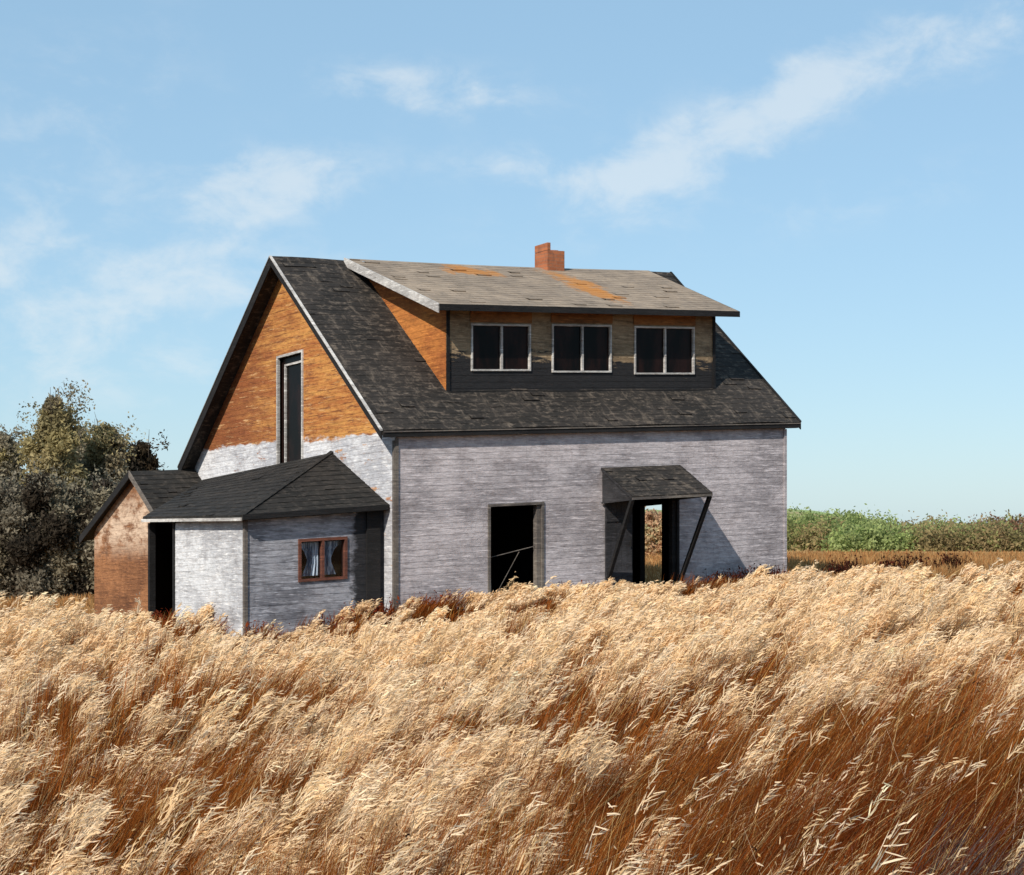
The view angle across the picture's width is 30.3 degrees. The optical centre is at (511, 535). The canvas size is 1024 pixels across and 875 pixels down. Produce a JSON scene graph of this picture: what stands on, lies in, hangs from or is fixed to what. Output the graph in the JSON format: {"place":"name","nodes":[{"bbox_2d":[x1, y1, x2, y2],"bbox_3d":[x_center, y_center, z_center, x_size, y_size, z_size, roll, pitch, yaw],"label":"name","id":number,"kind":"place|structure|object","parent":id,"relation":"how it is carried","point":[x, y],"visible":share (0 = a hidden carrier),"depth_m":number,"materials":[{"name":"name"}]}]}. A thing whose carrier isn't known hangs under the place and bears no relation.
{"place":"outdoors","nodes":[
{"label":"outdoors","id":0,"kind":"place"},
{"bbox_2d":[0,549,1023,618],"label":"field grass","id":1,"kind":"structure","parent":0,"point":[653,564],"depth_m":52.08,"materials":[{"name":"plant"}]},
{"bbox_2d":[0,0,1023,524],"label":"sky","id":2,"kind":"structure","parent":0,"point":[845,178],"materials":[{"name":"blue"}]},
{"bbox_2d":[0,551,1023,874],"bbox_3d":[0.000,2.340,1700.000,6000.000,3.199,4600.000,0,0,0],"label":"ground","id":3,"kind":"structure","parent":0,"point":[659,575],"depth_m":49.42,"materials":[{"name":"plant"}]},
{"bbox_2d":[0,467,32,598],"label":"bush","id":4,"kind":"object","parent":3,"relation":"on","point":[5,585],"visible":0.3,"depth_m":56.30,"materials":[{"name":"green plant"}]},
{"bbox_2d":[0,420,37,480],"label":"tree","id":5,"kind":"object","parent":3,"relation":"on","point":[9,454],"visible":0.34,"depth_m":62.64,"materials":[{"name":"green plant"}]},
{"bbox_2d":[0,460,84,601],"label":"bush","id":6,"kind":"object","parent":3,"relation":"on","point":[41,516],"visible":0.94,"depth_m":55.45,"materials":[{"name":"green plant"}]},
{"bbox_2d":[14,378,95,488],"bbox_3d":[-15.079,-1.523,61.968,2.850,7.266,3.103,0,0,0],"label":"tree","id":7,"kind":"object","parent":3,"relation":"on","point":[55,431],"visible":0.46,"depth_m":61.55,"materials":[{"name":"green plant"}]},
{"bbox_2d":[72,414,93,461],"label":"tree","id":8,"kind":"object","parent":3,"relation":"on","point":[81,449],"visible":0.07,"depth_m":67.64,"materials":[{"name":"green plant"}]},
{"bbox_2d":[52,468,115,597],"bbox_3d":[-13.146,0.200,56.877,2.717,4.545,2.887,0,0,0],"label":"bush","id":9,"kind":"object","parent":3,"relation":"on","point":[78,589],"visible":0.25,"depth_m":56.13,"materials":[{"name":"green plant"}]},
{"bbox_2d":[57,464,128,593],"bbox_3d":[-12.011,0.022,56.409,2.754,4.380,2.848,0,0,36],"label":"bush","id":10,"kind":"object","parent":3,"relation":"on","point":[103,490],"visible":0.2,"depth_m":55.97,"materials":[{"name":"green plant"}]},
{"bbox_2d":[72,411,145,490],"bbox_3d":[-13.599,-1.017,64.049,3.236,6.457,2.983,0,0,0],"label":"tree","id":11,"kind":"object","parent":3,"relation":"on","point":[106,447],"visible":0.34,"depth_m":63.48,"materials":[{"name":"green plant"}]},
{"bbox_2d":[96,457,154,482],"bbox_3d":[-11.871,-0.115,60.002,3.077,4.797,2.616,0,0,-39],"label":"bush","id":12,"kind":"object","parent":3,"relation":"on","point":[132,466],"visible":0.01,"depth_m":59.39,"materials":[{"name":"green plant"}]},
{"bbox_2d":[79,469,200,618],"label":"shed","id":13,"kind":"structure","parent":3,"relation":"on","point":[116,529],"depth_m":43.04,"materials":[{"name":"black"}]},
{"bbox_2d":[118,429,169,472],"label":"tree","id":14,"kind":"object","parent":3,"relation":"on","point":[148,461],"visible":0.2,"depth_m":65.75,"materials":[{"name":"green plant"}]},
{"bbox_2d":[141,451,389,638],"bbox_3d":[-5.970,0.721,38.844,3.239,4.898,8.192,0,0,-35],"label":"lean to","id":15,"kind":"object","parent":3,"relation":"on","point":[285,543],"visible":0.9,"depth_m":36.09,"materials":[{"name":"white wood"}]},
{"bbox_2d":[298,536,347,581],"bbox_3d":[-3.627,0.441,35.851,1.050,0.866,0.187,0,0,-35],"label":"window","id":16,"kind":"structure","parent":15,"relation":"in","point":[310,550],"depth_m":35.83,"materials":[{"name":"brown glass"}]},
{"bbox_2d":[177,242,801,613],"bbox_3d":[-0.329,-2.025,42.401,10.966,9.440,10.025,0,0,-35],"label":"farmhouse","id":17,"kind":"object","parent":3,"relation":"on","point":[487,429],"visible":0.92,"depth_m":39.42,"materials":[{"name":"grey paint"}]},
{"bbox_2d":[276,349,303,463],"bbox_3d":[-4.644,-2.675,39.737,0.107,2.409,1.150,0,0,-35],"label":"window","id":18,"kind":"structure","parent":17,"relation":"in","point":[292,366],"depth_m":39.85,"materials":[{"name":"white glass"}]},
{"bbox_2d":[471,323,530,370],"bbox_3d":[-0.235,-3.860,38.725,1.482,1.039,0.082,0,0,-35],"label":"window","id":19,"kind":"structure","parent":17,"relation":"in","point":[494,347],"depth_m":38.72,"materials":[{"name":"black glass"}]},
{"bbox_2d":[552,324,611,372],"bbox_3d":[1.466,-3.957,39.915,1.572,1.093,0.082,0,0,-35],"label":"window","id":20,"kind":"structure","parent":17,"relation":"in","point":[576,348],"depth_m":39.91,"materials":[{"name":"black glass"}]},
{"bbox_2d":[605,501,631,587],"bbox_3d":[2.233,0.314,39.284,0.684,2.297,0.101,0,0,-35],"label":"door","id":21,"kind":"structure","parent":17,"relation":"in","point":[615,512],"depth_m":39.28,"materials":[{"name":"black wood"}]},
{"bbox_2d":[634,326,694,373],"bbox_3d":[3.317,-4.043,41.206,1.692,1.129,0.082,0,0,-35],"label":"window","id":22,"kind":"structure","parent":17,"relation":"in","point":[657,349],"depth_m":41.21,"materials":[{"name":"black glass"}]},
{"bbox_2d":[135,550,975,643],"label":"weeds","id":23,"kind":"object","parent":3,"relation":"on","point":[840,568],"visible":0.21,"depth_m":40.75,"materials":[{"name":"brown plant"}]},
{"bbox_2d":[645,517,657,554],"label":"tree","id":24,"kind":"object","parent":3,"relation":"on","point":[650,540],"visible":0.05,"depth_m":81.18,"materials":[{"name":"green plant"}]},
{"bbox_2d":[645,506,661,555],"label":"tree","id":25,"kind":"object","parent":3,"relation":"on","point":[656,517],"visible":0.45,"depth_m":81.27,"materials":[{"name":"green plant"}]},
{"bbox_2d":[787,506,817,520],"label":"shrub","id":26,"kind":"object","parent":3,"relation":"on","point":[789,510],"depth_m":106.04,"materials":[{"name":"green plant"}]},
{"bbox_2d":[787,512,854,550],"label":"shrub","id":27,"kind":"object","parent":3,"relation":"on","point":[809,537],"visible":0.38,"depth_m":99.55,"materials":[{"name":"green plant"}]},
{"bbox_2d":[787,503,866,549],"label":"shrub","id":28,"kind":"object","parent":3,"relation":"on","point":[807,517],"visible":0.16,"depth_m":101.75,"materials":[{"name":"green plant"}]},
{"bbox_2d":[802,509,861,527],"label":"shrub","id":29,"kind":"object","parent":3,"relation":"on","point":[829,512],"visible":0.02,"depth_m":105.94,"materials":[{"name":"green plant"}]},
{"bbox_2d":[826,503,906,530],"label":"shrub","id":30,"kind":"object","parent":3,"relation":"on","point":[848,514],"visible":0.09,"depth_m":103.83,"materials":[{"name":"green plant"}]},
{"bbox_2d":[814,512,925,551],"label":"shrub","id":31,"kind":"object","parent":3,"relation":"on","point":[869,537],"visible":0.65,"depth_m":96.87,"materials":[{"name":"green plant"}]},
{"bbox_2d":[867,510,931,532],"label":"shrub","id":32,"kind":"object","parent":3,"relation":"on","point":[930,518],"depth_m":105.18,"materials":[{"name":"green plant"}]},
{"bbox_2d":[890,511,978,551],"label":"shrub","id":33,"kind":"object","parent":3,"relation":"on","point":[931,539],"visible":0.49,"depth_m":97.48,"materials":[{"name":"green plant"}]},
{"bbox_2d":[907,515,963,531],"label":"shrub","id":34,"kind":"object","parent":3,"relation":"on","point":[939,518],"visible":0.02,"depth_m":102.39,"materials":[{"name":"green plant"}]},
{"bbox_2d":[908,509,983,527],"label":"shrub","id":35,"kind":"object","parent":3,"relation":"on","point":[953,518],"depth_m":105.72,"materials":[{"name":"green plant"}]},
{"bbox_2d":[929,514,1023,551],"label":"shrub","id":36,"kind":"object","parent":3,"relation":"on","point":[993,537],"visible":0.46,"depth_m":97.85,"materials":[{"name":"green plant"}]},
{"bbox_2d":[960,517,1022,530],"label":"shrub","id":37,"kind":"object","parent":3,"relation":"on","point":[989,522],"visible":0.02,"depth_m":103.96,"materials":[{"name":"green plant"}]},
{"bbox_2d":[965,515,1023,551],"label":"shrub","id":38,"kind":"object","parent":3,"relation":"on","point":[1018,535],"visible":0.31,"depth_m":98.25,"materials":[{"name":"green plant"}]},
{"bbox_2d":[968,509,1023,529],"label":"shrub","id":39,"kind":"object","parent":3,"relation":"on","point":[1019,520],"visible":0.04,"depth_m":104.81,"materials":[{"name":"green plant"}]},
{"bbox_2d":[645,509,956,528],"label":"hills","id":40,"kind":"structure","parent":0,"point":[798,511],"depth_m":148.29,"materials":[{"name":"green plant"}]}
]}

